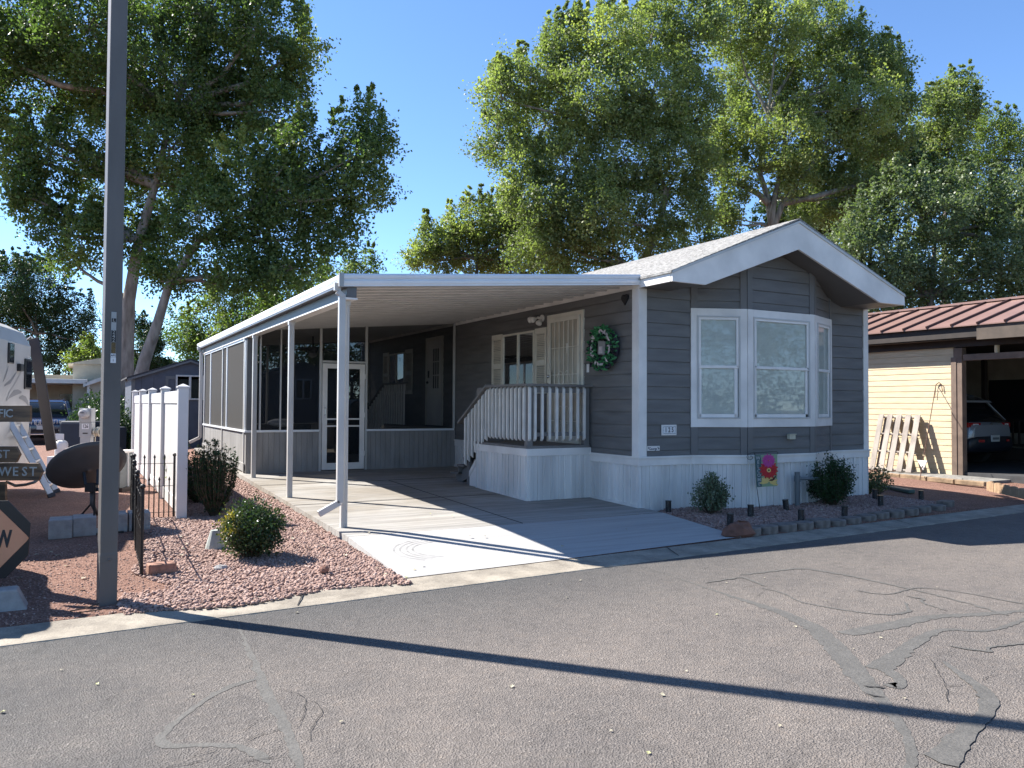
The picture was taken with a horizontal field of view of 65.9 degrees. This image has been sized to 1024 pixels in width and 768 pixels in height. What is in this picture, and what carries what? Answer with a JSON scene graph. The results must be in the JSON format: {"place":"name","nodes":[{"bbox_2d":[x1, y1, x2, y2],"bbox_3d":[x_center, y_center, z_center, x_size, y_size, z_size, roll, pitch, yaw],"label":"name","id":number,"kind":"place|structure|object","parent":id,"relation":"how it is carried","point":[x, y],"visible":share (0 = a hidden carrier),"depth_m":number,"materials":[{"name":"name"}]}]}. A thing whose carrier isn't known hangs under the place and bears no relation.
{"place":"outdoors","nodes":[
{"label":"outdoors","id":0,"kind":"place"},
{"bbox_2d":[54,434,67,454],"bbox_3d":[-10.544,1.424,18.502,0.280,0.520,0.280,1,-2,-29],"label":"propane tank","id":1,"kind":"object","parent":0,"point":[62,443],"visible":0.67,"depth_m":18.42,"materials":[{"name":"white metal"}]},
{"bbox_2d":[30,374,100,409],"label":"beige house","id":2,"kind":"structure","parent":0,"point":[59,387],"depth_m":36.41,"materials":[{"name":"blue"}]},
{"bbox_2d":[59,394,71,406],"bbox_3d":[-20.843,0.827,36.968,0.562,0.700,0.090,1,-2,-29],"label":"window","id":3,"kind":"structure","parent":2,"relation":"in","point":[68,397],"depth_m":36.95,"materials":[{"name":"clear glass"}]},
{"bbox_2d":[187,471,290,516],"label":"gravel","id":4,"kind":"structure","parent":0,"point":[243,489],"depth_m":11.57,"materials":[{"name":"gravel"}]},
{"bbox_2d":[187,450,226,502],"bbox_3d":[-4.540,1.346,11.534,0.721,0.787,0.809,-1,-2,42],"label":"rosemary bush","id":5,"kind":"object","parent":4,"relation":"on","point":[191,491],"visible":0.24,"depth_m":11.44,"materials":[{"name":"green plant"}]},
{"bbox_2d":[0,512,1023,767],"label":"street","id":6,"kind":"structure","parent":0,"point":[584,662],"depth_m":4.72,"materials":[{"name":"asphalt"}]},
{"bbox_2d":[154,677,270,762],"bbox_3d":[-1.508,1.698,3.996,0.527,0.001,1.177,1,-2,-18],"label":"crack seal","id":7,"kind":"object","parent":6,"relation":"on","point":[161,741],"visible":1,"depth_m":3.72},
{"bbox_2d":[237,622,303,767],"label":"crack seal","id":8,"kind":"object","parent":6,"relation":"on","point":[274,708],"visible":1,"depth_m":4.14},
{"bbox_2d":[0,504,1023,646],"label":"kerb","id":9,"kind":"structure","parent":6,"relation":"on","point":[50,631],"depth_m":7.15,"materials":[{"name":"concrete"}]},
{"bbox_2d":[650,568,918,767],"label":"crack seal","id":10,"kind":"object","parent":6,"relation":"on","point":[846,660],"visible":1,"depth_m":4.83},
{"bbox_2d":[759,587,911,614],"bbox_3d":[2.606,1.786,6.480,1.204,0.001,0.528,0,-2,26],"label":"crack seal","id":11,"kind":"object","parent":6,"relation":"on","point":[907,608],"visible":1,"depth_m":6.27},
{"bbox_2d":[740,568,1007,614],"bbox_3d":[3.229,1.805,7.077,2.196,0.001,0.740,-1,-2,40],"label":"crack seal","id":12,"kind":"object","parent":6,"relation":"on","point":[873,581],"visible":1,"depth_m":7.33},
{"bbox_2d":[876,666,906,688],"bbox_3d":[2.252,1.736,4.686,0.145,0.001,0.412,0,-2,18],"label":"crack seal","id":13,"kind":"object","parent":6,"relation":"on","point":[899,682],"visible":1,"depth_m":4.66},
{"bbox_2d":[836,610,1023,634],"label":"crack seal","id":14,"kind":"object","parent":6,"relation":"on","point":[898,623],"visible":1,"depth_m":5.87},
{"bbox_2d":[858,587,1023,603],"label":"crack seal","id":15,"kind":"object","parent":6,"relation":"on","point":[940,589],"visible":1,"depth_m":6.81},
{"bbox_2d":[865,618,1023,669],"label":"crack seal","id":16,"kind":"object","parent":6,"relation":"on","point":[894,658],"visible":1,"depth_m":5.26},
{"bbox_2d":[923,661,999,766],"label":"crack seal","id":17,"kind":"object","parent":6,"relation":"on","point":[951,748],"visible":1,"depth_m":3.92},
{"bbox_2d":[949,643,1023,651],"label":"crack seal","id":18,"kind":"object","parent":6,"relation":"on","point":[988,649],"visible":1,"depth_m":5.26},
{"bbox_2d":[0,438,1023,627],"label":"red gravel ground","id":19,"kind":"structure","parent":0,"point":[35,506],"depth_m":8.62,"materials":[{"name":"gravel"}]},
{"bbox_2d":[0,585,27,611],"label":"concrete wedge","id":20,"kind":"object","parent":19,"relation":"on","point":[12,598],"visible":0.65,"depth_m":5.91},
{"bbox_2d":[0,501,30,578],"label":"slow sign","id":21,"kind":"object","parent":19,"relation":"on","point":[15,525],"visible":0.99,"depth_m":6.10,"materials":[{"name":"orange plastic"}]},
{"bbox_2d":[0,323,32,462],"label":"travel trailer","id":22,"kind":"object","parent":19,"relation":"on","point":[15,370],"visible":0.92,"depth_m":12.56,"materials":[{"name":"white metal"}]},
{"bbox_2d":[0,406,43,500],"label":"wooden signpost","id":23,"kind":"object","parent":19,"relation":"on","point":[21,471],"visible":1,"depth_m":6.60,"materials":[{"name":"brown wood"}]},
{"bbox_2d":[10,422,60,497],"bbox_3d":[-7.775,0.953,12.639,1.324,1.683,0.670,0,-2,1],"label":"ladder","id":24,"kind":"object","parent":19,"relation":"on","point":[27,446],"visible":0.67,"depth_m":12.37,"materials":[{"name":"silver metal"}]},
{"bbox_2d":[6,480,38,486],"bbox_3d":[-7.680,1.524,12.328,0.707,0.164,0.177,0,-2,18],"label":"water hose","id":25,"kind":"object","parent":24,"relation":"hanging from","point":[20,485],"visible":0.76,"depth_m":12.23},
{"bbox_2d":[28,337,56,450],"bbox_3d":[-8.430,0.170,14.200,0.813,2.046,0.146,-1,-2,31],"label":"brown board","id":26,"kind":"object","parent":19,"relation":"on","point":[43,399],"visible":1,"depth_m":14.17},
{"bbox_2d":[0,246,101,374],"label":"locust tree","id":27,"kind":"object","parent":19,"relation":"on","point":[18,302],"visible":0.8,"depth_m":45.86,"materials":[{"name":"green plant"}]},
{"bbox_2d":[29,399,73,437],"bbox_3d":[-18.558,1.460,31.503,2.240,1.766,4.660,1,-2,-27],"label":"parked car","id":28,"kind":"object","parent":19,"relation":"on","point":[57,408],"visible":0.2,"depth_m":30.52,"materials":[{"name":"blue metal"}]},
{"bbox_2d":[48,516,72,539],"bbox_3d":[-5.016,1.596,8.790,0.230,0.210,0.340,1,-2,-28],"label":"concrete block","id":29,"kind":"object","parent":19,"relation":"on","point":[60,527],"depth_m":8.65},
{"bbox_2d":[58,331,100,374],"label":"mulberry tree","id":30,"kind":"object","parent":19,"relation":"on","point":[88,349],"visible":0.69,"depth_m":41.59,"materials":[{"name":"green plant"}]},
{"bbox_2d":[59,421,99,447],"bbox_3d":[-10.922,1.458,20.050,0.840,1.040,0.600,0,-2,0],"label":"covered cart","id":31,"kind":"object","parent":19,"relation":"on","point":[69,430],"visible":0.26,"depth_m":19.76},
{"bbox_2d":[72,513,96,536],"bbox_3d":[-4.830,1.592,8.926,0.230,0.210,0.340,1,-2,-30],"label":"concrete block","id":32,"kind":"object","parent":19,"relation":"on","point":[84,524],"depth_m":8.79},
{"bbox_2d":[45,441,126,534],"bbox_3d":[-4.976,1.185,9.252,0.843,1.032,0.955,1,-2,-29],"label":"satellite dish","id":33,"kind":"object","parent":19,"relation":"on","point":[76,466],"visible":0.82,"depth_m":9.17,"materials":[{"name":"black metal"}]},
{"bbox_2d":[0,542,171,625],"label":"gravel","id":34,"kind":"structure","parent":19,"relation":"on","point":[50,584],"depth_m":6.77,"materials":[{"name":"gravel"}]},
{"bbox_2d":[78,408,99,443],"bbox_3d":[-8.510,1.196,15.946,0.446,1.411,0.294,0,-2,-2],"label":"electric meter","id":35,"kind":"object","parent":19,"relation":"on","point":[89,431],"visible":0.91,"depth_m":15.94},
{"bbox_2d":[62,388,124,424],"bbox_3d":[-15.102,1.146,29.288,2.780,2.286,2.687,1,-2,-29],"label":"hedge bush","id":36,"kind":"object","parent":19,"relation":"on","point":[84,405],"visible":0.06,"depth_m":28.86,"materials":[{"name":"green plant"}]},
{"bbox_2d":[60,396,131,449],"bbox_3d":[-10.947,1.152,21.337,2.221,1.920,2.380,1,-2,-29],"label":"hedge bush","id":37,"kind":"object","parent":19,"relation":"on","point":[125,414],"visible":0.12,"depth_m":21.11,"materials":[{"name":"green plant"}]},
{"bbox_2d":[93,426,126,449],"bbox_3d":[-10.318,1.531,20.048,0.840,0.900,0.600,0,-2,0],"label":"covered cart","id":38,"kind":"object","parent":19,"relation":"on","point":[123,429],"visible":0.14,"depth_m":20.09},
{"bbox_2d":[96,0,127,605],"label":"lamp post","id":39,"kind":"object","parent":19,"relation":"on","point":[108,508],"visible":0.94,"depth_m":6.18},
{"bbox_2d":[68,352,176,417],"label":"pale house","id":40,"kind":"structure","parent":19,"relation":"on","point":[89,370],"depth_m":34.92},
{"bbox_2d":[118,510,127,531],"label":"concrete block","id":41,"kind":"object","parent":19,"relation":"on","point":[122,520],"depth_m":9.05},
{"bbox_2d":[119,450,134,492],"bbox_3d":[-6.516,1.456,13.195,0.280,0.695,0.520,0,-2,0],"label":"fence post","id":42,"kind":"object","parent":19,"relation":"on","point":[124,478],"visible":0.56,"depth_m":13.16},
{"bbox_2d":[130,454,136,530],"bbox_3d":[-4.625,1.301,9.640,0.050,0.825,1.149,1,-2,-27],"label":"iron fence panel","id":43,"kind":"object","parent":19,"relation":"on","point":[132,482],"visible":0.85,"depth_m":9.64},
{"bbox_2d":[132,463,139,550],"bbox_3d":[-4.115,1.308,8.636,0.050,0.825,1.199,1,-2,-27],"label":"iron fence panel","id":44,"kind":"object","parent":19,"relation":"on","point":[136,471],"visible":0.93,"depth_m":8.50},
{"bbox_2d":[134,474,145,574],"bbox_3d":[-3.590,1.321,7.612,0.050,0.825,1.198,1,-2,-28],"label":"iron fence panel","id":45,"kind":"object","parent":19,"relation":"on","point":[139,534],"visible":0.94,"depth_m":7.34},
{"bbox_2d":[132,453,175,516],"bbox_3d":[-4.618,1.305,10.203,0.523,0.825,0.049,1,-2,-22],"label":"iron fence panel","id":46,"kind":"object","parent":19,"relation":"on","point":[134,455],"visible":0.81,"depth_m":10.23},
{"bbox_2d":[134,309,174,372],"bbox_3d":[-16.254,-0.451,34.956,2.627,5.798,2.532,0,-2,-2],"label":"juniper tree","id":47,"kind":"object","parent":19,"relation":"on","point":[143,324],"visible":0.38,"depth_m":34.73,"materials":[{"name":"green plant"}]},
{"bbox_2d":[131,384,189,518],"bbox_3d":[-6.543,0.958,14.347,0.150,1.839,9.670,1,-2,-29],"label":"vinyl fence","id":48,"kind":"object","parent":19,"relation":"on","point":[159,430],"visible":0.88,"depth_m":12.12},
{"bbox_2d":[121,358,203,449],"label":"garden shed","id":49,"kind":"structure","parent":19,"relation":"on","point":[174,375],"depth_m":21.92,"materials":[{"name":"plastic"}]},
{"bbox_2d":[176,375,203,399],"bbox_3d":[-8.956,0.097,21.987,0.737,0.692,0.043,1,-2,-29],"label":"window","id":50,"kind":"structure","parent":49,"relation":"in","point":[193,383],"depth_m":22.01,"materials":[{"name":"glass"}]},
{"bbox_2d":[0,0,340,403],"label":"cottonwood tree","id":51,"kind":"object","parent":19,"relation":"on","point":[41,41],"visible":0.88,"depth_m":29.16,"materials":[{"name":"green plant"}]},
{"bbox_2d":[116,508,411,614],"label":"gravel","id":52,"kind":"structure","parent":19,"relation":"on","point":[272,573],"depth_m":7.33,"materials":[{"name":"gravel"}]},
{"bbox_2d":[127,509,150,530],"bbox_3d":[-4.402,1.604,9.322,0.230,0.210,0.340,1,-2,-29],"label":"concrete block","id":53,"kind":"object","parent":52,"relation":"on","point":[147,518],"depth_m":9.21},
{"bbox_2d":[146,560,176,574],"bbox_3d":[-3.186,1.671,7.181,0.236,0.096,0.151,1,-2,-34],"label":"sandstone block","id":54,"kind":"object","parent":52,"relation":"on","point":[163,567],"depth_m":7.13,"materials":[{"name":"stone"}]},
{"bbox_2d":[187,438,239,515],"bbox_3d":[-3.857,1.214,10.305,0.668,1.036,0.634,0,-2,-1],"label":"rosemary bush","id":55,"kind":"object","parent":52,"relation":"on","point":[215,498],"visible":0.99,"depth_m":10.24,"materials":[{"name":"green plant"}]},
{"bbox_2d":[205,529,223,549],"bbox_3d":[-3.097,1.624,8.247,0.199,0.200,0.199,1,-2,-29],"label":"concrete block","id":56,"kind":"object","parent":52,"relation":"on","point":[213,540],"visible":0.67,"depth_m":8.19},
{"bbox_2d":[212,490,293,558],"bbox_3d":[-2.579,1.385,7.836,0.745,0.679,0.774,1,-2,-29],"label":"nandina bush","id":57,"kind":"object","parent":52,"relation":"on","point":[248,532],"visible":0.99,"depth_m":7.72,"materials":[{"name":"green plant"}]},
{"bbox_2d":[126,81,412,374],"bbox_3d":[-8.463,-4.149,26.896,10.136,12.846,5.026,0,-2,-1],"label":"cottonwood tree","id":58,"kind":"object","parent":19,"relation":"on","point":[278,190],"visible":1,"depth_m":26.60,"materials":[{"name":"green plant"}]},
{"bbox_2d":[159,240,387,362],"bbox_3d":[-12.200,-2.388,40.193,11.804,9.996,5.861,0,-2,13],"label":"ash tree","id":59,"kind":"object","parent":19,"relation":"on","point":[188,341],"visible":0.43,"depth_m":39.75,"materials":[{"name":"green plant"}]},
{"bbox_2d":[194,448,661,541],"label":"carport slab","id":60,"kind":"structure","parent":19,"relation":"on","point":[387,514],"depth_m":11.20,"materials":[{"name":"concrete"}]},
{"bbox_2d":[202,322,455,473],"bbox_3d":[-4.356,0.230,17.893,4.248,3.006,5.648,1,-2,-29],"label":"screen room","id":61,"kind":"object","parent":60,"relation":"on","point":[401,413],"visible":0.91,"depth_m":15.60,"materials":[{"name":"white metal"}]},
{"bbox_2d":[321,363,365,469],"bbox_3d":[-3.252,0.629,15.306,0.847,2.042,0.068,1,-2,-29],"label":"screen door","id":62,"kind":"structure","parent":61,"relation":"in","point":[357,376],"depth_m":15.36,"materials":[{"name":"silver metal"}]},
{"bbox_2d":[189,273,640,527],"bbox_3d":[-3.123,0.185,15.350,4.528,3.273,12.293,1,-2,-29],"label":"carport awning","id":63,"kind":"object","parent":60,"relation":"on","point":[343,302],"visible":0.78,"depth_m":11.15,"materials":[{"name":"white metal"}]},
{"bbox_2d":[260,477,585,524],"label":"slab joints","id":64,"kind":"object","parent":60,"relation":"on","point":[414,498],"visible":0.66,"depth_m":11.88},
{"bbox_2d":[451,384,592,500],"bbox_3d":[0.035,0.885,13.044,1.196,1.733,2.830,1,-2,-29],"label":"entry porch","id":65,"kind":"object","parent":60,"relation":"on","point":[526,469],"visible":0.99,"depth_m":11.99,"materials":[{"name":"white paint"}]},
{"bbox_2d":[388,183,569,273],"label":"poplar tree","id":66,"kind":"object","parent":19,"relation":"on","point":[454,250],"visible":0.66,"depth_m":45.80,"materials":[{"name":"green plant"}]},
{"bbox_2d":[456,0,751,273],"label":"poplar tree","id":67,"kind":"object","parent":19,"relation":"on","point":[636,116],"visible":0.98,"depth_m":37.07,"materials":[{"name":"green plant"}]},
{"bbox_2d":[454,218,905,510],"bbox_3d":[1.006,-0.092,17.531,5.042,4.436,13.478,1,-2,-29],"label":"mobile home","id":68,"kind":"object","parent":19,"relation":"on","point":[735,350],"visible":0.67,"depth_m":11.87,"materials":[{"name":"grey"}]},
{"bbox_2d":[502,330,534,384],"bbox_3d":[0.111,-0.394,14.161,0.042,1.050,1.160,1,-2,-29],"label":"side window","id":69,"kind":"structure","parent":68,"relation":"in","point":[518,349],"depth_m":14.13,"materials":[{"name":"white glass"}]},
{"bbox_2d":[527,315,544,325],"bbox_3d":[0.407,-1.085,13.486,0.170,0.193,0.335,3,-3,-56],"label":"floodlight","id":70,"kind":"object","parent":68,"relation":"attached to","point":[541,318],"visible":1,"depth_m":13.45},
{"bbox_2d":[546,309,584,443],"bbox_3d":[0.819,-0.090,12.773,0.128,2.135,1.080,1,-2,-29],"label":"front door","id":71,"kind":"structure","parent":68,"relation":"in","point":[565,331],"depth_m":12.75,"materials":[{"name":"beige metal"}]},
{"bbox_2d":[586,324,619,370],"bbox_3d":[1.350,-0.538,11.753,0.177,0.704,0.772,1,-2,-29],"label":"wreath","id":72,"kind":"object","parent":68,"relation":"attached to","point":[607,361],"visible":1,"depth_m":11.69,"materials":[{"name":"green"}]},
{"bbox_2d":[661,425,676,434],"bbox_3d":[2.254,0.661,11.348,0.276,0.152,0.017,1,-2,-29],"label":"house number plaque","id":73,"kind":"object","parent":68,"relation":"attached to","point":[668,429],"visible":1,"depth_m":11.34,"materials":[{"name":"white paint"}]},
{"bbox_2d":[690,308,746,426],"bbox_3d":[3.043,-0.239,11.616,0.852,1.745,0.042,0,-2,-5],"label":"bay window","id":74,"kind":"structure","parent":68,"relation":"in","point":[723,406],"depth_m":11.62,"materials":[{"name":"glass"}]},
{"bbox_2d":[747,309,814,426],"bbox_3d":[4.099,-0.223,12.001,1.424,1.745,0.042,1,-2,-29],"label":"bay window","id":75,"kind":"structure","parent":68,"relation":"in","point":[765,407],"depth_m":12.00,"materials":[{"name":"glass"}]},
{"bbox_2d":[815,315,831,425],"bbox_3d":[4.999,-0.199,12.692,0.042,1.745,0.871,-1,-2,38],"label":"bay window","id":76,"kind":"structure","parent":68,"relation":"in","point":[823,405],"depth_m":12.73,"materials":[{"name":"white paint"}]},
{"bbox_2d":[689,471,735,513],"bbox_3d":[2.766,1.515,10.944,0.576,0.628,0.542,2,-2,-44],"label":"euonymus bush","id":77,"kind":"object","parent":19,"relation":"on","point":[715,494],"visible":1,"depth_m":10.87,"materials":[{"name":"green plant"}]},
{"bbox_2d":[721,520,755,537],"bbox_3d":[2.711,1.771,9.547,0.485,0.252,0.235,1,-2,-29],"label":"boulder","id":78,"kind":"object","parent":19,"relation":"on","point":[738,529],"visible":0.76,"depth_m":9.45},
{"bbox_2d":[754,524,777,534],"bbox_3d":[3.180,1.811,9.828,0.291,0.105,0.218,1,-4,-32],"label":"edging block","id":79,"kind":"object","parent":19,"relation":"on","point":[770,529],"depth_m":9.73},
{"bbox_2d":[770,522,796,531],"bbox_3d":[3.471,1.818,10.025,0.307,0.101,0.243,1,-3,-29],"label":"edging block","id":80,"kind":"object","parent":19,"relation":"on","point":[787,526],"depth_m":9.92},
{"bbox_2d":[658,494,935,530],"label":"gravel","id":81,"kind":"structure","parent":19,"relation":"on","point":[772,513],"depth_m":11.27,"materials":[{"name":"gravel"}]},
{"bbox_2d":[747,451,777,508],"bbox_3d":[3.625,1.401,11.452,0.458,0.854,0.033,0,-2,0],"label":"garden flag","id":82,"kind":"object","parent":81,"relation":"on","point":[766,470],"visible":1,"depth_m":11.45,"materials":[{"name":"multicoloured fabric"}]},
{"bbox_2d":[910,505,930,512],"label":"edging block","id":83,"kind":"object","parent":81,"relation":"on","point":[924,509],"depth_m":11.56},
{"bbox_2d":[791,520,813,530],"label":"edging block","id":84,"kind":"object","parent":19,"relation":"on","point":[804,525],"depth_m":10.08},
{"bbox_2d":[794,472,818,505],"bbox_3d":[4.457,1.606,11.937,0.389,0.550,0.094,0,-2,3],"label":"standpipe","id":85,"kind":"object","parent":19,"relation":"on","point":[798,478],"visible":0.85,"depth_m":11.92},
{"bbox_2d":[689,0,935,236],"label":"poplar tree","id":86,"kind":"object","parent":19,"relation":"on","point":[836,117],"visible":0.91,"depth_m":41.50,"materials":[{"name":"green plant"}]},
{"bbox_2d":[805,517,829,528],"bbox_3d":[4.030,1.823,10.358,0.298,0.109,0.244,1,-1,-31],"label":"edging block","id":87,"kind":"object","parent":19,"relation":"on","point":[820,522],"depth_m":10.25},
{"bbox_2d":[805,450,858,506],"bbox_3d":[4.859,1.451,12.082,0.894,0.881,0.855,1,-2,-29],"label":"boxwood bush","id":88,"kind":"object","parent":19,"relation":"on","point":[835,487],"visible":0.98,"depth_m":11.90,"materials":[{"name":"green plant"}]},
{"bbox_2d":[828,518,845,526],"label":"edging block","id":89,"kind":"object","parent":19,"relation":"on","point":[837,522],"depth_m":10.41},
{"bbox_2d":[742,125,951,312],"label":"shade tree","id":90,"kind":"object","parent":19,"relation":"on","point":[761,208],"visible":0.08,"depth_m":46.64,"materials":[{"name":"green plant"}]},
{"bbox_2d":[838,515,861,524],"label":"edging block","id":91,"kind":"object","parent":19,"relation":"on","point":[851,519],"depth_m":10.60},
{"bbox_2d":[853,513,876,521],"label":"edging block","id":92,"kind":"object","parent":19,"relation":"on","point":[867,517],"depth_m":10.82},
{"bbox_2d":[868,511,889,518],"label":"edging block","id":93,"kind":"object","parent":19,"relation":"on","point":[882,515],"depth_m":11.00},
{"bbox_2d":[868,463,893,494],"bbox_3d":[6.302,1.648,13.768,0.686,0.559,0.567,1,-2,-29],"label":"barberry bush","id":94,"kind":"object","parent":19,"relation":"on","point":[874,483],"visible":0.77,"depth_m":13.65,"materials":[{"name":"green plant"}]},
{"bbox_2d":[881,509,904,517],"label":"edging block","id":95,"kind":"object","parent":19,"relation":"on","point":[897,513],"depth_m":11.14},
{"bbox_2d":[869,414,921,472],"bbox_3d":[8.824,1.365,18.173,0.560,1.330,1.111,1,-2,-29],"label":"wooden pallet","id":96,"kind":"object","parent":19,"relation":"on","point":[882,451],"visible":0.86,"depth_m":18.16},
{"bbox_2d":[881,485,914,493],"bbox_3d":[6.990,1.905,14.366,0.130,0.070,0.963,0,-2,-4],"label":"edging timber","id":97,"kind":"object","parent":19,"relation":"on","point":[903,490],"visible":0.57,"depth_m":14.10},
{"bbox_2d":[896,507,918,515],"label":"edging block","id":98,"kind":"object","parent":19,"relation":"on","point":[911,511],"depth_m":11.32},
{"bbox_2d":[900,474,927,480],"bbox_3d":[8.386,1.949,16.470,0.120,0.090,0.628,1,-2,-24],"label":"edging timber","id":99,"kind":"object","parent":19,"relation":"on","point":[917,477],"visible":0.87,"depth_m":16.45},
{"bbox_2d":[817,151,1023,312],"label":"maple tree","id":100,"kind":"object","parent":19,"relation":"on","point":[909,272],"visible":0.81,"depth_m":26.36,"materials":[{"name":"green plant"}]},
{"bbox_2d":[917,382,942,479],"bbox_3d":[8.912,0.956,16.883,0.211,2.046,1.881,-1,-2,39],"label":"shepherd hook","id":101,"kind":"object","parent":19,"relation":"on","point":[922,463],"visible":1,"depth_m":16.51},
{"bbox_2d":[925,504,945,511],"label":"edging block","id":102,"kind":"object","parent":19,"relation":"on","point":[938,507],"depth_m":11.76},
{"bbox_2d":[927,477,955,483],"bbox_3d":[8.642,1.935,15.893,0.120,0.090,0.584,1,-2,-24],"label":"edging timber","id":103,"kind":"object","parent":19,"relation":"on","point":[941,480],"visible":1,"depth_m":15.84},
{"bbox_2d":[936,499,954,506],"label":"edging block","id":104,"kind":"object","parent":19,"relation":"on","point":[948,503],"depth_m":12.14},
{"bbox_2d":[868,296,1023,483],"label":"neighbour garage","id":105,"kind":"structure","parent":19,"relation":"on","point":[958,351],"depth_m":18.05,"materials":[{"name":"beige"}]},
{"bbox_2d":[966,394,1012,462],"bbox_3d":[10.312,1.126,20.742,2.240,1.766,4.708,1,-2,-29],"label":"parked car","id":106,"kind":"object","parent":105,"relation":"on","point":[988,430],"visible":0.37,"depth_m":18.87,"materials":[{"name":"silver metal"}]},
{"bbox_2d":[989,379,1023,432],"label":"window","id":107,"kind":"structure","parent":105,"relation":"in","point":[1006,396],"depth_m":22.39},
{"bbox_2d":[881,471,1010,482],"bbox_3d":[8.918,2.063,17.878,0.730,0.135,4.200,1,-2,-29],"label":"garage footing","id":108,"kind":"object","parent":19,"relation":"on","point":[984,479],"visible":0.19,"depth_m":16.73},
{"bbox_2d":[898,58,1001,304],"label":"poplar tree","id":109,"kind":"object","parent":19,"relation":"on","point":[949,126],"visible":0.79,"depth_m":51.16,"materials":[{"name":"green plant"}]},
{"bbox_2d":[955,479,986,486],"bbox_3d":[8.913,1.922,15.357,0.120,0.090,0.572,1,-2,-30],"label":"edging timber","id":110,"kind":"object","parent":19,"relation":"on","point":[971,483],"visible":0.88,"depth_m":15.29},
{"bbox_2d":[932,100,1023,284],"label":"tree","id":111,"kind":"object","parent":19,"relation":"on","point":[1007,148],"visible":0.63,"depth_m":36.34,"materials":[{"name":"green plant"}]},
{"bbox_2d":[1009,486,1018,497],"bbox_3d":[8.377,1.793,13.179,0.058,0.175,0.268,0,-2,8],"label":"edging brick","id":112,"kind":"object","parent":19,"relation":"on","point":[1013,490],"visible":1,"depth_m":13.16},
{"bbox_2d":[0,0,1023,374],"label":"sky","id":113,"kind":"structure","parent":0,"point":[418,54],"materials":[{"name":"blue"}]},
{"bbox_2d":[348,513,740,577],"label":"driveway","id":114,"kind":"structure","parent":0,"point":[461,549],"depth_m":8.72,"materials":[{"name":"concrete"}]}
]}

